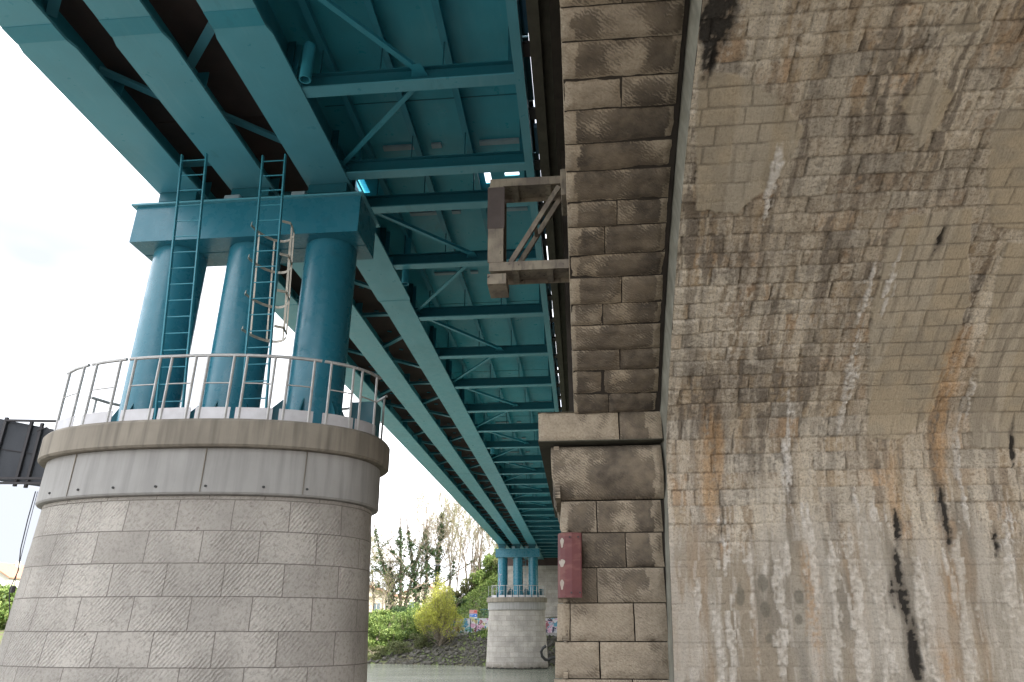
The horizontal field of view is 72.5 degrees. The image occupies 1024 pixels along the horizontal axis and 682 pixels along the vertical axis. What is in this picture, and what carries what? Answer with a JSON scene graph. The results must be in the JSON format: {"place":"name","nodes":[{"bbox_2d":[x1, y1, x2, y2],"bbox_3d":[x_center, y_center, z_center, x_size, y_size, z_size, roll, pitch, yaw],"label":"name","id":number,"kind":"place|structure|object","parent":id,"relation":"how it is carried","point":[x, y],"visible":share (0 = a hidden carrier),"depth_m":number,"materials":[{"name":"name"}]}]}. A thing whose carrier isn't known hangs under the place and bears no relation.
{"place":"outdoors","nodes":[
{"label":"outdoors","id":0,"kind":"place"},
{"bbox_2d":[0,574,556,666],"bbox_3d":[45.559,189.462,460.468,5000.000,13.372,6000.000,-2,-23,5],"label":"ground","id":1,"kind":"structure","parent":0,"point":[383,662],"depth_m":72.90,"materials":[{"name":"green plant"}]},
{"bbox_2d":[0,584,16,628],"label":"riverside bush","id":2,"kind":"object","parent":1,"relation":"on","point":[4,605],"visible":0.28,"depth_m":97.56,"materials":[{"name":"green plant"}]},
{"bbox_2d":[0,561,23,587],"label":"house","id":3,"kind":"structure","parent":1,"relation":"on","point":[8,571],"depth_m":120.81,"materials":[{"name":"paint"}]},
{"bbox_2d":[0,183,389,681],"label":"bridge pier","id":4,"kind":"structure","parent":1,"relation":"on","point":[219,533],"depth_m":10.02,"materials":[{"name":"concrete"}]},
{"bbox_2d":[0,417,55,487],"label":"river signboard","id":5,"kind":"object","parent":4,"relation":"attached to","point":[20,445],"visible":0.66,"depth_m":11.92,"materials":[{"name":"metal"}]},
{"bbox_2d":[9,491,37,613],"bbox_3d":[-7.875,4.986,10.658,0.251,5.360,0.065,-7,-23,15],"label":"hanging cable","id":6,"kind":"object","parent":5,"relation":"hanging from","point":[12,589],"visible":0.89,"depth_m":11.33,"materials":[{"name":"metal"}]},
{"bbox_2d":[154,153,207,418],"bbox_3d":[-5.338,-0.897,11.289,0.452,4.599,0.804,-2,-23,5],"label":"steel ladder","id":7,"kind":"object","parent":4,"relation":"on","point":[166,316],"visible":0.86,"depth_m":11.30,"materials":[{"name":"teal metal"}]},
{"bbox_2d":[241,154,294,407],"bbox_3d":[-3.944,-0.839,11.338,0.687,4.528,1.073,-2,-23,5],"label":"steel ladder","id":8,"kind":"object","parent":4,"relation":"on","point":[258,233],"visible":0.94,"depth_m":11.36,"materials":[{"name":"teal metal"}]},
{"bbox_2d":[0,0,560,559],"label":"steel girder bridge","id":9,"kind":"structure","parent":4,"relation":"on","point":[410,120],"depth_m":12.65,"materials":[{"name":"teal paint"}]},
{"bbox_2d":[369,565,382,598],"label":"budding tree","id":10,"kind":"object","parent":1,"relation":"on","point":[371,571],"visible":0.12,"depth_m":93.39,"materials":[{"name":"beige plant"}]},
{"bbox_2d":[368,613,385,627],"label":"leafy bush","id":11,"kind":"object","parent":1,"relation":"on","point":[370,623],"visible":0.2,"depth_m":78.07,"materials":[{"name":"green plant"}]},
{"bbox_2d":[368,622,386,648],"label":"leafy bush","id":12,"kind":"object","parent":1,"relation":"on","point":[375,632],"visible":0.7,"depth_m":76.03,"materials":[{"name":"green plant"}]},
{"bbox_2d":[368,645,390,659],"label":"scrub bush","id":13,"kind":"object","parent":1,"relation":"on","point":[380,649],"visible":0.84,"depth_m":72.83,"materials":[{"name":"green plant"}]},
{"bbox_2d":[369,528,398,611],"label":"budding tree","id":14,"kind":"object","parent":1,"relation":"on","point":[374,563],"visible":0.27,"depth_m":94.47,"materials":[{"name":"green plant"}]},
{"bbox_2d":[370,608,399,626],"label":"leafy bush","id":15,"kind":"object","parent":1,"relation":"on","point":[383,612],"visible":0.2,"depth_m":83.52,"materials":[{"name":"green plant"}]},
{"bbox_2d":[369,569,402,609],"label":"birch tree","id":16,"kind":"object","parent":1,"relation":"on","point":[384,583],"visible":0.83,"depth_m":88.51,"materials":[{"name":"beige plant"}]},
{"bbox_2d":[369,582,404,611],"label":"house","id":17,"kind":"structure","parent":1,"relation":"on","point":[376,606],"depth_m":122.61,"materials":[{"name":"paint"}]},
{"bbox_2d":[374,603,379,609],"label":"window","id":18,"kind":"structure","parent":17,"relation":"in","point":[376,606],"depth_m":122.20,"materials":[{"name":"white glass"}]},
{"bbox_2d":[371,612,405,630],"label":"leafy bush","id":19,"kind":"object","parent":1,"relation":"on","point":[387,619],"visible":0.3,"depth_m":79.06,"materials":[{"name":"green plant"}]},
{"bbox_2d":[373,546,409,610],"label":"budding tree","id":20,"kind":"object","parent":1,"relation":"on","point":[392,571],"visible":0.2,"depth_m":97.07,"materials":[{"name":"green plant"}]},
{"bbox_2d":[378,628,405,648],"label":"leafy bush","id":21,"kind":"object","parent":1,"relation":"on","point":[391,636],"visible":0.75,"depth_m":74.95,"materials":[{"name":"green plant"}]},
{"bbox_2d":[376,541,419,609],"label":"ivy tree","id":22,"kind":"object","parent":1,"relation":"on","point":[390,575],"visible":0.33,"depth_m":91.30,"materials":[{"name":"green plant"}]},
{"bbox_2d":[386,640,412,653],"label":"scrub bush","id":23,"kind":"object","parent":1,"relation":"on","point":[401,647],"visible":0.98,"depth_m":72.66,"materials":[{"name":"green plant"}]},
{"bbox_2d":[388,604,412,624],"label":"leafy bush","id":24,"kind":"object","parent":1,"relation":"on","point":[402,609],"visible":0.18,"depth_m":83.01,"materials":[{"name":"green plant"}]},
{"bbox_2d":[389,610,422,639],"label":"leafy bush","id":25,"kind":"object","parent":1,"relation":"on","point":[411,627],"visible":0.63,"depth_m":77.27,"materials":[{"name":"green plant"}]},
{"bbox_2d":[395,607,417,630],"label":"leafy bush","id":26,"kind":"object","parent":1,"relation":"on","point":[409,610],"visible":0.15,"depth_m":80.23,"materials":[{"name":"green plant"}]},
{"bbox_2d":[370,482,465,608],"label":"ivy tree","id":27,"kind":"object","parent":1,"relation":"on","point":[400,561],"visible":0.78,"depth_m":90.43,"materials":[{"name":"green plant"}]},
{"bbox_2d":[409,632,430,648],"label":"scrub bush","id":28,"kind":"object","parent":1,"relation":"on","point":[421,643],"visible":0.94,"depth_m":73.91,"materials":[{"name":"green plant"}]},
{"bbox_2d":[402,582,439,606],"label":"house","id":29,"kind":"structure","parent":1,"relation":"on","point":[429,588],"depth_m":129.91,"materials":[{"name":"paint"}]},
{"bbox_2d":[409,602,432,616],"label":"leafy bush","id":30,"kind":"object","parent":1,"relation":"on","point":[416,607],"visible":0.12,"depth_m":84.00,"materials":[{"name":"green plant"}]},
{"bbox_2d":[418,609,435,632],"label":"leafy bush","id":31,"kind":"object","parent":1,"relation":"on","point":[426,626],"visible":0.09,"depth_m":78.08,"materials":[{"name":"green plant"}]},
{"bbox_2d":[385,479,481,608],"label":"ivy tree","id":32,"kind":"object","parent":1,"relation":"on","point":[432,551],"visible":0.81,"depth_m":91.24,"materials":[{"name":"green plant"}]},
{"bbox_2d":[369,568,497,640],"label":"ground cover","id":33,"kind":"object","parent":1,"relation":"on","point":[475,593],"visible":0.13,"depth_m":83.41,"materials":[{"name":"green plant"}]},
{"bbox_2d":[413,482,453,599],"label":"bare tree","id":34,"kind":"object","parent":1,"relation":"on","point":[420,500],"visible":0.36,"depth_m":98.93,"materials":[{"name":"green plant"}]},
{"bbox_2d":[413,572,465,645],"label":"willow tree","id":35,"kind":"object","parent":1,"relation":"on","point":[438,616],"visible":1,"depth_m":74.37,"materials":[{"name":"yellow plant"}]},
{"bbox_2d":[415,500,467,584],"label":"bare tree","id":36,"kind":"object","parent":1,"relation":"on","point":[451,533],"visible":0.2,"depth_m":99.10,"materials":[{"name":"brown plant"}]},
{"bbox_2d":[403,499,493,601],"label":"ivy tree","id":37,"kind":"object","parent":1,"relation":"on","point":[438,554],"visible":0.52,"depth_m":92.34,"materials":[{"name":"green plant"}]},
{"bbox_2d":[433,489,467,587],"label":"bare tree","id":38,"kind":"object","parent":1,"relation":"on","point":[445,513],"visible":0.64,"depth_m":95.01,"materials":[{"name":"brown plant"}]},
{"bbox_2d":[444,595,466,612],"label":"leafy bush","id":39,"kind":"object","parent":1,"relation":"on","point":[459,601],"visible":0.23,"depth_m":85.23,"materials":[{"name":"green plant"}]},
{"bbox_2d":[446,585,464,598],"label":"hillside bush","id":40,"kind":"object","parent":1,"relation":"on","point":[456,595],"visible":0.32,"depth_m":88.88,"materials":[{"name":"green plant"}]},
{"bbox_2d":[437,495,474,590],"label":"bare tree","id":41,"kind":"object","parent":1,"relation":"on","point":[456,551],"visible":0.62,"depth_m":92.18,"materials":[{"name":"brown plant"}]},
{"bbox_2d":[434,618,487,638],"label":"graffiti wall","id":42,"kind":"structure","parent":1,"relation":"on","point":[477,624],"depth_m":75.96,"materials":[{"name":"paint"}]},
{"bbox_2d":[445,503,487,586],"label":"bare tree","id":43,"kind":"object","parent":1,"relation":"on","point":[472,523],"visible":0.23,"depth_m":95.42,"materials":[{"name":"brown plant"}]},
{"bbox_2d":[456,577,476,594],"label":"hillside bush","id":44,"kind":"object","parent":1,"relation":"on","point":[465,588],"visible":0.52,"depth_m":88.28,"materials":[{"name":"green plant"}]},
{"bbox_2d":[451,522,485,563],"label":"bare tree","id":45,"kind":"object","parent":1,"relation":"on","point":[481,529],"visible":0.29,"depth_m":94.61,"materials":[{"name":"beige plant"}]},
{"bbox_2d":[459,520,482,585],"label":"bare tree","id":46,"kind":"object","parent":1,"relation":"on","point":[467,558],"visible":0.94,"depth_m":91.26,"materials":[{"name":"brown plant"}]},
{"bbox_2d":[469,610,476,631],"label":"warning sign","id":47,"kind":"object","parent":1,"relation":"on","point":[472,614],"visible":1,"depth_m":76.27,"materials":[{"name":"metal"}]},
{"bbox_2d":[385,634,563,666],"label":"rubble","id":48,"kind":"object","parent":1,"relation":"on","point":[462,661],"visible":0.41,"depth_m":71.10,"materials":[{"name":"grey stone"}]},
{"bbox_2d":[473,523,483,570],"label":"bare tree","id":49,"kind":"object","parent":1,"relation":"on","point":[481,550],"visible":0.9,"depth_m":91.96,"materials":[{"name":"beige plant"}]},
{"bbox_2d":[469,568,491,584],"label":"hillside bush","id":50,"kind":"object","parent":1,"relation":"on","point":[479,575],"visible":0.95,"depth_m":87.85,"materials":[{"name":"green plant"}]},
{"bbox_2d":[475,529,497,554],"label":"bare tree","id":51,"kind":"object","parent":1,"relation":"on","point":[487,537],"visible":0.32,"depth_m":94.28,"materials":[{"name":"beige plant"}]},
{"bbox_2d":[480,553,494,569],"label":"hillside bush","id":52,"kind":"object","parent":1,"relation":"on","point":[492,555],"visible":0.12,"depth_m":91.59,"materials":[{"name":"green plant"}]},
{"bbox_2d":[483,554,497,572],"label":"hillside bush","id":53,"kind":"object","parent":1,"relation":"on","point":[488,560],"visible":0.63,"depth_m":88.39,"materials":[{"name":"green plant"}]},
{"bbox_2d":[493,557,497,569],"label":"hillside bush","id":54,"kind":"object","parent":1,"relation":"on","point":[495,561],"visible":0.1,"depth_m":87.56,"materials":[{"name":"green plant"}]},
{"bbox_2d":[486,544,547,668],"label":"bridge pier","id":55,"kind":"structure","parent":1,"relation":"on","point":[516,638],"depth_m":63.05,"materials":[{"name":"concrete"}]},
{"bbox_2d":[521,550,525,594],"bbox_3d":[1.077,21.395,64.945,0.442,4.540,0.055,-2,-23,5],"label":"steel ladder","id":56,"kind":"object","parent":55,"relation":"on","point":[521,578],"visible":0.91,"depth_m":64.56,"materials":[{"name":"teal metal"}]},
{"bbox_2d":[508,558,562,616],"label":"bridge abutment","id":57,"kind":"object","parent":1,"relation":"on","point":[548,573],"visible":0.12,"depth_m":79.38,"materials":[{"name":"grey concrete"}]},
{"bbox_2d":[545,618,556,635],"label":"graffiti wall","id":58,"kind":"structure","parent":1,"relation":"on","point":[551,626],"depth_m":73.63,"materials":[{"name":"paint"}]},
{"bbox_2d":[519,0,1023,681],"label":"stone arch bridge","id":59,"kind":"structure","parent":1,"relation":"on","point":[781,434],"depth_m":8.65,"materials":[{"name":"stone"}]},
{"bbox_2d":[487,169,569,297],"bbox_3d":[0.242,-1.548,10.099,1.150,1.800,0.560,-2,-23,5],"label":"bracket frame","id":60,"kind":"object","parent":59,"relation":"attached to","point":[503,275],"visible":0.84,"depth_m":10.00,"materials":[{"name":"beige metal"}]},
{"bbox_2d":[540,645,554,660],"bbox_3d":[4.004,25.899,58.002,3.401,1.289,0.240,-2,-23,5],"label":"black hose","id":61,"kind":"object","parent":59,"relation":"attached to","point":[543,657],"visible":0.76,"depth_m":57.92,"materials":[{"name":"rubber"}]},
{"bbox_2d":[558,532,581,598],"bbox_3d":[0.714,2.994,9.328,0.220,0.820,0.474,18,-29,-37],"label":"marker plate","id":62,"kind":"object","parent":59,"relation":"attached to","point":[569,564],"visible":1,"depth_m":9.22,"materials":[{"name":"red paint"}]},
{"bbox_2d":[0,26,560,594],"label":"sky","id":63,"kind":"structure","parent":0,"point":[73,283],"materials":[{"name":"white"}]},
{"bbox_2d":[367,664,561,681],"bbox_3d":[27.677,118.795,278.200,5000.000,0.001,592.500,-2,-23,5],"label":"river","id":64,"kind":"structure","parent":0,"point":[407,673],"depth_m":53.86,"materials":[{"name":"liquid"}]}
]}

